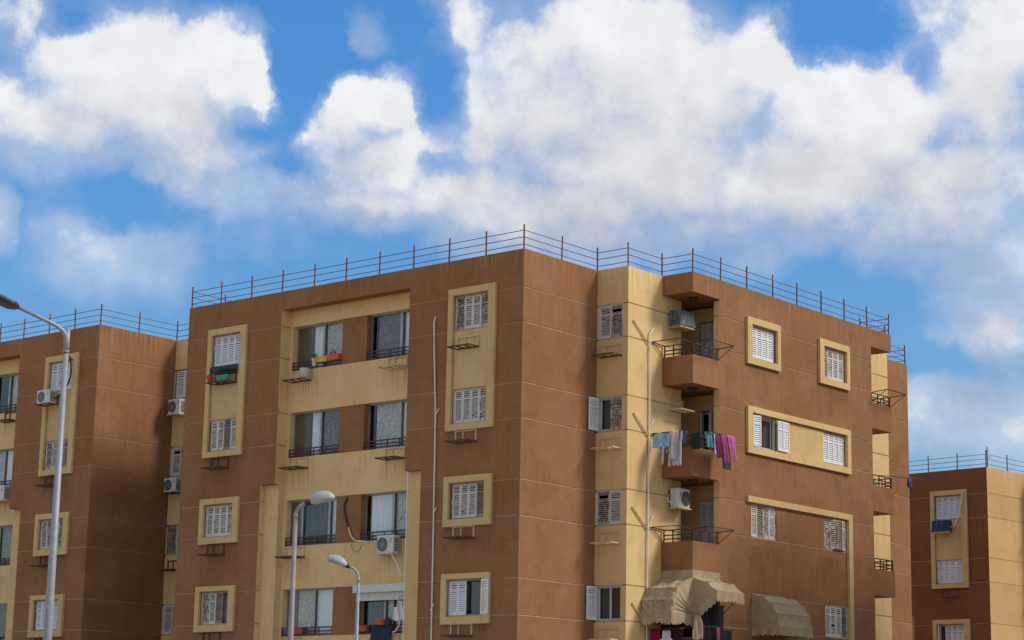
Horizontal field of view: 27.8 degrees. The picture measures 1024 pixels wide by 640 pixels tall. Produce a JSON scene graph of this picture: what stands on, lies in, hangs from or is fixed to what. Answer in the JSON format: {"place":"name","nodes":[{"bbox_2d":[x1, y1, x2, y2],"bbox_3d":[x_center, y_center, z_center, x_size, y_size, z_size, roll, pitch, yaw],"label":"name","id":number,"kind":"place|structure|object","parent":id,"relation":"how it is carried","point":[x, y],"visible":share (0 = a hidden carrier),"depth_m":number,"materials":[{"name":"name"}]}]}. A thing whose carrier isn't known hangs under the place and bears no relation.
{"place":"outdoors","nodes":[
{"label":"outdoors","id":0,"kind":"place"},
{"bbox_2d":[0,0,1023,473],"label":"sky","id":1,"kind":"structure","parent":0,"point":[869,154],"materials":[{"name":"blue"}]},
{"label":"pavement","id":2,"kind":"structure","parent":0,"visible":0},
{"bbox_2d":[0,294,70,639],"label":"street lamp","id":3,"kind":"object","parent":2,"relation":"on","point":[8,303],"visible":1,"depth_m":35.39,"materials":[{"name":"metal"}]},
{"bbox_2d":[0,304,188,639],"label":"apartment building","id":4,"kind":"structure","parent":2,"relation":"on","point":[116,560],"depth_m":77.77,"materials":[{"name":"brown paint"}]},
{"bbox_2d":[0,604,6,639],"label":"sliding window","id":5,"kind":"structure","parent":4,"relation":"in","point":[3,608],"depth_m":79.30,"materials":[{"name":"glass"}]},
{"bbox_2d":[0,485,9,502],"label":"air conditioner","id":6,"kind":"object","parent":4,"relation":"attached to","point":[4,493],"visible":1,"depth_m":79.60,"materials":[{"name":"white metal"}]},
{"bbox_2d":[0,526,12,565],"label":"sliding window","id":7,"kind":"structure","parent":4,"relation":"in","point":[5,536],"depth_m":80.00,"materials":[{"name":"glass"}]},
{"bbox_2d":[0,449,13,487],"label":"sliding window","id":8,"kind":"structure","parent":4,"relation":"in","point":[6,456],"depth_m":80.75,"materials":[{"name":"glass"}]},
{"bbox_2d":[0,373,18,411],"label":"sliding window","id":9,"kind":"structure","parent":4,"relation":"in","point":[13,382],"depth_m":81.32,"materials":[{"name":"grey metal"}]},
{"bbox_2d":[34,601,57,629],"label":"shuttered window","id":10,"kind":"structure","parent":4,"relation":"in","point":[39,605],"depth_m":76.75,"materials":[{"name":"paint"}]},
{"bbox_2d":[35,389,58,406],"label":"air conditioner","id":11,"kind":"object","parent":4,"relation":"attached to","point":[45,397],"visible":1,"depth_m":78.05,"materials":[{"name":"white metal"}]},
{"bbox_2d":[40,520,62,548],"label":"shuttered window","id":12,"kind":"structure","parent":4,"relation":"in","point":[42,546],"depth_m":77.35,"materials":[{"name":"paint"}]},
{"bbox_2d":[45,440,67,469],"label":"shuttered window","id":13,"kind":"structure","parent":4,"relation":"in","point":[47,465],"depth_m":77.94,"materials":[{"name":"paint"}]},
{"bbox_2d":[50,361,72,390],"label":"shuttered window","id":14,"kind":"structure","parent":4,"relation":"in","point":[57,386],"depth_m":78.57,"materials":[{"name":"paint"}]},
{"bbox_2d":[54,356,71,398],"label":"cable","id":15,"kind":"object","parent":4,"relation":"attached to","point":[70,375],"visible":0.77,"depth_m":77.72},
{"bbox_2d":[162,604,173,633],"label":"shuttered window","id":16,"kind":"structure","parent":4,"relation":"in","point":[166,619],"depth_m":77.81,"materials":[{"name":"paint"}]},
{"bbox_2d":[162,477,180,494],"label":"air conditioner","id":17,"kind":"object","parent":4,"relation":"attached to","point":[172,486],"visible":0.97,"depth_m":78.26,"materials":[{"name":"white metal"}]},
{"bbox_2d":[167,524,178,553],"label":"shuttered window","id":18,"kind":"structure","parent":4,"relation":"in","point":[170,535],"depth_m":78.42,"materials":[{"name":"paint"}]},
{"bbox_2d":[166,398,184,416],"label":"air conditioner","id":19,"kind":"object","parent":4,"relation":"attached to","point":[176,407],"visible":0.98,"depth_m":78.88,"materials":[{"name":"white metal"}]},
{"bbox_2d":[171,446,182,475],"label":"shuttered window","id":20,"kind":"structure","parent":4,"relation":"in","point":[173,471],"depth_m":79.03,"materials":[{"name":"paint"}]},
{"bbox_2d":[175,369,186,397],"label":"shuttered window","id":21,"kind":"structure","parent":4,"relation":"in","point":[177,391],"depth_m":79.65,"materials":[{"name":"paint"}]},
{"bbox_2d":[288,491,334,639],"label":"street lamp","id":22,"kind":"object","parent":2,"relation":"on","point":[319,497],"visible":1,"depth_m":44.87,"materials":[{"name":"grey metal"}]},
{"bbox_2d":[326,555,359,639],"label":"street lamp","id":23,"kind":"object","parent":2,"relation":"on","point":[338,560],"visible":1,"depth_m":56.97,"materials":[{"name":"metal"}]},
{"bbox_2d":[173,224,917,639],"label":"apartment building","id":24,"kind":"structure","parent":2,"relation":"on","point":[477,434],"depth_m":67.78,"materials":[{"name":"brown paint"}]},
{"bbox_2d":[206,373,212,381],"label":"flower pot","id":25,"kind":"object","parent":24,"relation":"on","point":[209,377],"visible":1,"depth_m":72.30,"materials":[{"name":"ceramic"}]},
{"bbox_2d":[201,593,227,623],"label":"shuttered window","id":26,"kind":"structure","parent":24,"relation":"in","point":[215,606],"depth_m":70.81,"materials":[{"name":"paint"}]},
{"bbox_2d":[205,505,231,536],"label":"shuttered window","id":27,"kind":"structure","parent":24,"relation":"in","point":[218,524],"depth_m":71.40,"materials":[{"name":"paint"}]},
{"bbox_2d":[209,419,235,450],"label":"shuttered window","id":28,"kind":"structure","parent":24,"relation":"in","point":[216,424],"depth_m":72.01,"materials":[{"name":"paint"}]},
{"bbox_2d":[210,363,237,374],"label":"sheet","id":29,"kind":"object","parent":24,"relation":"hanging from","point":[231,367],"visible":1,"depth_m":72.21,"materials":[{"name":"fabric"}]},
{"bbox_2d":[215,367,232,380],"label":"planter","id":30,"kind":"object","parent":24,"relation":"on","point":[225,376],"visible":1,"depth_m":71.88,"materials":[{"name":"green plastic"}]},
{"bbox_2d":[213,334,239,366],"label":"shuttered window","id":31,"kind":"structure","parent":24,"relation":"in","point":[223,339],"depth_m":72.63,"materials":[{"name":"paint"}]},
{"bbox_2d":[282,628,287,633],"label":"planter","id":32,"kind":"object","parent":24,"relation":"attached to","point":[285,630],"visible":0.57,"depth_m":68.90,"materials":[{"name":"purple plastic"}]},
{"bbox_2d":[294,627,305,633],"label":"planter","id":33,"kind":"object","parent":24,"relation":"attached to","point":[298,630],"visible":0.83,"depth_m":68.50,"materials":[{"name":"red plastic"}]},
{"bbox_2d":[300,367,309,377],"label":"paint bucket","id":34,"kind":"object","parent":24,"relation":"on","point":[304,372],"visible":1,"depth_m":69.88,"materials":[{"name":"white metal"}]},
{"bbox_2d":[285,588,332,636],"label":"sliding window","id":35,"kind":"structure","parent":24,"relation":"in","point":[314,608],"depth_m":68.61,"materials":[{"name":"glass"}]},
{"bbox_2d":[289,497,336,545],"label":"sliding window","id":36,"kind":"structure","parent":24,"relation":"in","point":[317,519],"depth_m":69.29,"materials":[{"name":"glass"}]},
{"bbox_2d":[311,353,318,365],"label":"flower pot","id":37,"kind":"object","parent":24,"relation":"on","point":[314,361],"visible":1,"depth_m":70.10,"materials":[{"name":"plastic"}]},
{"bbox_2d":[293,408,339,457],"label":"sliding window","id":38,"kind":"structure","parent":24,"relation":"in","point":[325,428],"depth_m":69.95,"materials":[{"name":"glass"}]},
{"bbox_2d":[296,321,342,370],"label":"sliding window","id":39,"kind":"structure","parent":24,"relation":"in","point":[328,337],"depth_m":70.64,"materials":[{"name":"glass"}]},
{"bbox_2d":[315,356,329,362],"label":"planter","id":40,"kind":"object","parent":24,"relation":"on","point":[320,359],"visible":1,"depth_m":69.81,"materials":[{"name":"yellow plastic"}]},
{"bbox_2d":[327,350,341,360],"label":"planter","id":41,"kind":"object","parent":24,"relation":"on","point":[334,356],"visible":1,"depth_m":69.46,"materials":[{"name":"orange plastic"}]},
{"bbox_2d":[343,497,348,526],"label":"cable","id":42,"kind":"object","parent":24,"relation":"attached to","point":[345,512],"visible":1,"depth_m":67.99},
{"bbox_2d":[348,527,376,543],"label":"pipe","id":43,"kind":"object","parent":24,"relation":"attached to","point":[353,539],"visible":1,"depth_m":67.25,"materials":[{"name":"plastic"}]},
{"bbox_2d":[359,625,370,631],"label":"planter","id":44,"kind":"object","parent":24,"relation":"attached to","point":[363,628],"visible":0.81,"depth_m":66.47,"materials":[{"name":"plastic"}]},
{"bbox_2d":[370,625,391,639],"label":"cloth","id":45,"kind":"object","parent":24,"relation":"hanging from","point":[380,632],"visible":1,"depth_m":66.02,"materials":[{"name":"fabric"}]},
{"bbox_2d":[375,618,386,624],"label":"flower pot","id":46,"kind":"object","parent":24,"relation":"on","point":[380,621],"visible":1,"depth_m":65.96,"materials":[{"name":"ceramic"}]},
{"bbox_2d":[361,599,404,633],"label":"sliding window","id":47,"kind":"structure","parent":24,"relation":"in","point":[384,609],"depth_m":66.66,"materials":[{"name":"glass"}]},
{"bbox_2d":[364,491,407,540],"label":"sliding window","id":48,"kind":"structure","parent":24,"relation":"in","point":[388,511],"depth_m":67.20,"materials":[{"name":"glass"}]},
{"bbox_2d":[367,400,406,449],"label":"sliding window","id":49,"kind":"structure","parent":24,"relation":"in","point":[391,418],"depth_m":67.81,"materials":[{"name":"glass"}]},
{"bbox_2d":[375,535,401,555],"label":"air conditioner","id":50,"kind":"object","parent":24,"relation":"attached to","point":[387,545],"visible":1,"depth_m":66.06,"materials":[{"name":"white metal"}]},
{"bbox_2d":[386,618,392,624],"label":"flower pot","id":51,"kind":"object","parent":24,"relation":"on","point":[389,621],"visible":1,"depth_m":65.78,"materials":[{"name":"green"}]},
{"bbox_2d":[370,310,409,359],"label":"sliding window","id":52,"kind":"structure","parent":24,"relation":"in","point":[393,329],"depth_m":68.45,"materials":[{"name":"glass"}]},
{"bbox_2d":[392,594,402,632],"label":"cable","id":53,"kind":"object","parent":24,"relation":"attached to","point":[396,629],"visible":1,"depth_m":65.55,"materials":[{"name":"plastic"}]},
{"bbox_2d":[393,601,404,620],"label":"bag","id":54,"kind":"object","parent":24,"relation":"hanging from","point":[395,616],"visible":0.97,"depth_m":65.84,"materials":[{"name":"plastic"}]},
{"bbox_2d":[450,483,483,518],"bbox_3d":[-1.331,5.606,64.160,1.440,1.140,0.090,-9,-15,39],"label":"shuttered window","id":55,"kind":"structure","parent":24,"relation":"in","point":[477,498],"depth_m":64.19,"materials":[{"name":"paint"}]},
{"bbox_2d":[448,579,488,615],"bbox_3d":[-1.232,8.530,63.474,0.351,1.140,1.769,12,-16,-43],"label":"shuttered window","id":56,"kind":"structure","parent":24,"relation":"in","point":[467,595],"depth_m":63.61,"materials":[{"name":"paint"}]},
{"bbox_2d":[453,387,485,423],"bbox_3d":[-1.273,2.670,64.772,1.440,1.140,0.090,-9,-15,39],"label":"shuttered window","id":57,"kind":"structure","parent":24,"relation":"in","point":[472,404],"depth_m":64.79,"materials":[{"name":"paint"}]},
{"bbox_2d":[455,293,487,329],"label":"shuttered window","id":58,"kind":"structure","parent":24,"relation":"in","point":[481,309],"depth_m":65.39,"materials":[{"name":"paint"}]},
{"bbox_2d":[586,584,620,620],"bbox_3d":[2.929,8.835,64.543,1.020,1.140,0.709,-9,-15,39],"label":"shuttered window","id":59,"kind":"structure","parent":24,"relation":"in","point":[611,595],"depth_m":64.79,"materials":[{"name":"paint"}]},
{"bbox_2d":[588,395,622,431],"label":"shuttered window","id":60,"kind":"structure","parent":24,"relation":"in","point":[613,405],"depth_m":65.97,"materials":[{"name":"paint"}]},
{"bbox_2d":[596,489,621,524],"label":"shuttered window","id":61,"kind":"structure","parent":24,"relation":"in","point":[607,508],"depth_m":65.28,"materials":[{"name":"paint"}]},
{"bbox_2d":[598,302,623,339],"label":"shuttered window","id":62,"kind":"structure","parent":24,"relation":"in","point":[618,323],"depth_m":66.52,"materials":[{"name":"paint"}]},
{"bbox_2d":[652,432,670,447],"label":"towel","id":63,"kind":"object","parent":24,"relation":"hanging from","point":[659,439],"visible":1,"depth_m":65.88,"materials":[{"name":"fabric"}]},
{"bbox_2d":[660,436,668,453],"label":"shirt","id":64,"kind":"object","parent":24,"relation":"hanging from","point":[666,450],"visible":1,"depth_m":65.80,"materials":[{"name":"fabric"}]},
{"bbox_2d":[661,446,664,464],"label":"strap","id":65,"kind":"object","parent":64,"relation":"hanging from","point":[662,456],"visible":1,"depth_m":65.73,"materials":[{"name":"fabric"}]},
{"bbox_2d":[668,447,670,465],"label":"strap","id":66,"kind":"object","parent":64,"relation":"hanging from","point":[669,459],"visible":1,"depth_m":65.52,"materials":[{"name":"fabric"}]},
{"bbox_2d":[640,577,692,626],"bbox_3d":[4.839,8.815,64.729,1.277,1.554,1.192,-9,-15,39],"label":"awning","id":67,"kind":"object","parent":24,"relation":"attached to","point":[668,601],"visible":1,"depth_m":64.43,"materials":[{"name":"beige fabric"}]},
{"bbox_2d":[670,430,678,459],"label":"trousers","id":68,"kind":"object","parent":24,"relation":"hanging from","point":[674,436],"visible":1,"depth_m":65.48,"materials":[{"name":"fabric"}]},
{"bbox_2d":[672,430,682,465],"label":"sheet","id":69,"kind":"object","parent":24,"relation":"hanging from","point":[677,460],"visible":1,"depth_m":65.41,"materials":[{"name":"fabric"}]},
{"bbox_2d":[667,488,691,510],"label":"air conditioner","id":70,"kind":"object","parent":24,"relation":"attached to","point":[680,498],"visible":1,"depth_m":66.39,"materials":[{"name":"white metal"}]},
{"bbox_2d":[668,309,695,331],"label":"air conditioner","id":71,"kind":"object","parent":24,"relation":"attached to","point":[682,320],"visible":1,"depth_m":67.58,"materials":[{"name":"white metal"}]},
{"bbox_2d":[682,431,687,443],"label":"shirt","id":72,"kind":"object","parent":24,"relation":"hanging from","point":[684,439],"visible":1,"depth_m":65.48,"materials":[{"name":"fabric"}]},
{"bbox_2d":[661,569,719,579],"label":"canvas strip","id":73,"kind":"object","parent":24,"relation":"attached to","point":[676,574],"visible":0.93,"depth_m":65.40,"materials":[{"name":"fabric"}]},
{"bbox_2d":[648,626,734,630],"bbox_3d":[5.797,9.687,64.874,2.842,0.138,1.080,6,-13,-20],"label":"washing line","id":74,"kind":"object","parent":24,"relation":"attached to","point":[689,627],"visible":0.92,"depth_m":64.70,"materials":[{"name":"fabric"}]},
{"bbox_2d":[650,629,660,639],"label":"shirt","id":75,"kind":"object","parent":74,"relation":"hanging from","point":[655,634],"visible":1,"depth_m":64.70,"materials":[{"name":"fabric"}]},
{"bbox_2d":[660,630,671,639],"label":"vest","id":76,"kind":"object","parent":74,"relation":"hanging from","point":[666,634],"visible":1,"depth_m":64.37,"materials":[{"name":"fabric"}]},
{"bbox_2d":[660,625,683,639],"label":"shirt","id":77,"kind":"object","parent":74,"relation":"hanging from","point":[676,634],"visible":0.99,"depth_m":64.50,"materials":[{"name":"fabric"}]},
{"bbox_2d":[716,627,719,639],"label":"scarf","id":78,"kind":"object","parent":74,"relation":"hanging from","point":[718,632],"visible":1,"depth_m":64.69,"materials":[{"name":"fabric"}]},
{"bbox_2d":[720,629,731,639],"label":"dress","id":79,"kind":"object","parent":74,"relation":"hanging from","point":[725,634],"visible":1,"depth_m":65.02,"materials":[{"name":"fabric"}]},
{"bbox_2d":[692,432,700,449],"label":"shirt","id":80,"kind":"object","parent":24,"relation":"hanging from","point":[696,440],"visible":1,"depth_m":65.73,"materials":[{"name":"fabric"}]},
{"bbox_2d":[699,322,713,359],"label":"shuttered window","id":81,"kind":"structure","parent":24,"relation":"in","point":[703,331],"depth_m":69.08,"materials":[{"name":"paint"}]},
{"bbox_2d":[699,410,713,450],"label":"shuttered window","id":82,"kind":"structure","parent":24,"relation":"in","point":[701,414],"depth_m":68.43,"materials":[{"name":"paint"}]},
{"bbox_2d":[699,501,713,543],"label":"shuttered window","id":83,"kind":"structure","parent":24,"relation":"in","point":[709,505],"depth_m":67.85,"materials":[{"name":"paint"}]},
{"bbox_2d":[704,432,713,447],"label":"shirt","id":84,"kind":"object","parent":24,"relation":"hanging from","point":[709,439],"visible":1,"depth_m":65.62,"materials":[{"name":"fabric"}]},
{"bbox_2d":[713,433,716,454],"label":"towel","id":85,"kind":"object","parent":24,"relation":"hanging from","point":[714,443],"visible":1,"depth_m":65.70,"materials":[{"name":"fabric"}]},
{"bbox_2d":[713,434,721,457],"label":"shirt","id":86,"kind":"object","parent":24,"relation":"hanging from","point":[718,446],"visible":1,"depth_m":65.81,"materials":[{"name":"fabric"}]},
{"bbox_2d":[693,577,744,623],"bbox_3d":[6.504,8.867,65.068,0.958,1.478,1.541,-9,-15,39],"label":"awning","id":87,"kind":"object","parent":24,"relation":"attached to","point":[707,593],"visible":1,"depth_m":64.68,"materials":[{"name":"beige fabric"}]},
{"bbox_2d":[692,615,702,639],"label":"rag","id":88,"kind":"object","parent":87,"relation":"hanging from","point":[697,633],"visible":1,"depth_m":64.31,"materials":[{"name":"beige fabric"}]},
{"bbox_2d":[700,604,723,639],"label":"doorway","id":89,"kind":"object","parent":87,"relation":"hanging from","point":[713,615],"visible":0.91,"depth_m":65.18,"materials":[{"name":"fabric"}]},
{"bbox_2d":[720,435,728,464],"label":"shirt","id":90,"kind":"object","parent":24,"relation":"hanging from","point":[724,442],"visible":1,"depth_m":66.03,"materials":[{"name":"fabric"}]},
{"bbox_2d":[722,445,730,470],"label":"skirt","id":91,"kind":"object","parent":24,"relation":"hanging from","point":[727,466],"visible":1,"depth_m":66.18,"materials":[{"name":"fabric"}]},
{"bbox_2d":[727,435,735,449],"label":"blouse","id":92,"kind":"object","parent":24,"relation":"hanging from","point":[730,439],"visible":1,"depth_m":66.28,"materials":[{"name":"fabric"}]},
{"bbox_2d":[732,439,736,461],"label":"sleeve","id":93,"kind":"object","parent":92,"relation":"hanging from","point":[734,454],"visible":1,"depth_m":66.33,"materials":[{"name":"fabric"}]},
{"bbox_2d":[751,504,775,539],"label":"shuttered window","id":94,"kind":"structure","parent":24,"relation":"in","point":[760,526],"depth_m":68.53,"materials":[{"name":"paint"}]},
{"bbox_2d":[753,327,774,362],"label":"shuttered window","id":95,"kind":"structure","parent":24,"relation":"in","point":[767,349],"depth_m":69.81,"materials":[{"name":"paint"}]},
{"bbox_2d":[753,415,789,452],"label":"shuttered window","id":96,"kind":"structure","parent":24,"relation":"in","point":[760,426],"depth_m":69.59,"materials":[{"name":"paint"}]},
{"bbox_2d":[751,593,812,638],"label":"awning","id":97,"kind":"object","parent":24,"relation":"attached to","point":[783,616],"visible":1,"depth_m":67.11,"materials":[{"name":"beige fabric"}]},
{"bbox_2d":[824,348,843,382],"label":"shuttered window","id":98,"kind":"structure","parent":24,"relation":"in","point":[839,377],"depth_m":73.22,"materials":[{"name":"paint"}]},
{"bbox_2d":[823,432,844,465],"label":"shuttered window","id":99,"kind":"structure","parent":24,"relation":"in","point":[838,452],"depth_m":72.54,"materials":[{"name":"paint"}]},
{"bbox_2d":[824,518,845,551],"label":"shuttered window","id":100,"kind":"structure","parent":24,"relation":"in","point":[839,538],"depth_m":71.75,"materials":[{"name":"paint"}]},
{"bbox_2d":[825,605,847,637],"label":"shuttered window","id":101,"kind":"structure","parent":24,"relation":"in","point":[837,619],"depth_m":71.29,"materials":[{"name":"paint"}]},
{"bbox_2d":[907,478,911,487],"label":"towel","id":102,"kind":"object","parent":24,"relation":"hanging from","point":[909,483],"visible":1,"depth_m":75.83,"materials":[{"name":"fabric"}]},
{"label":"ground","id":103,"kind":"structure","parent":0,"visible":0},
{"bbox_2d":[909,450,1023,639],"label":"apartment building","id":104,"kind":"structure","parent":103,"relation":"on","point":[971,587],"depth_m":96.39,"materials":[{"name":"brown paint"}]},
{"bbox_2d":[931,520,953,533],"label":"cloth","id":105,"kind":"object","parent":104,"relation":"attached to","point":[940,526],"visible":1,"depth_m":96.55,"materials":[{"name":"blue fabric"}]},
{"bbox_2d":[935,496,960,519],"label":"shuttered window","id":106,"kind":"structure","parent":104,"relation":"in","point":[943,516],"depth_m":97.09,"materials":[{"name":"paint"}]},
{"bbox_2d":[937,560,962,583],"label":"shuttered window","id":107,"kind":"structure","parent":104,"relation":"in","point":[949,573],"depth_m":96.45,"materials":[{"name":"paint"}]},
{"bbox_2d":[938,625,963,639],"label":"shuttered window","id":108,"kind":"structure","parent":104,"relation":"in","point":[949,632],"depth_m":95.91,"materials":[{"name":"paint"}]},
{"bbox_2d":[950,490,963,527],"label":"cable","id":109,"kind":"object","parent":104,"relation":"attached to","point":[959,509],"visible":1,"depth_m":96.34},
{"bbox_2d":[952,492,966,551],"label":"cable","id":110,"kind":"object","parent":104,"relation":"attached to","point":[962,521],"visible":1,"depth_m":96.25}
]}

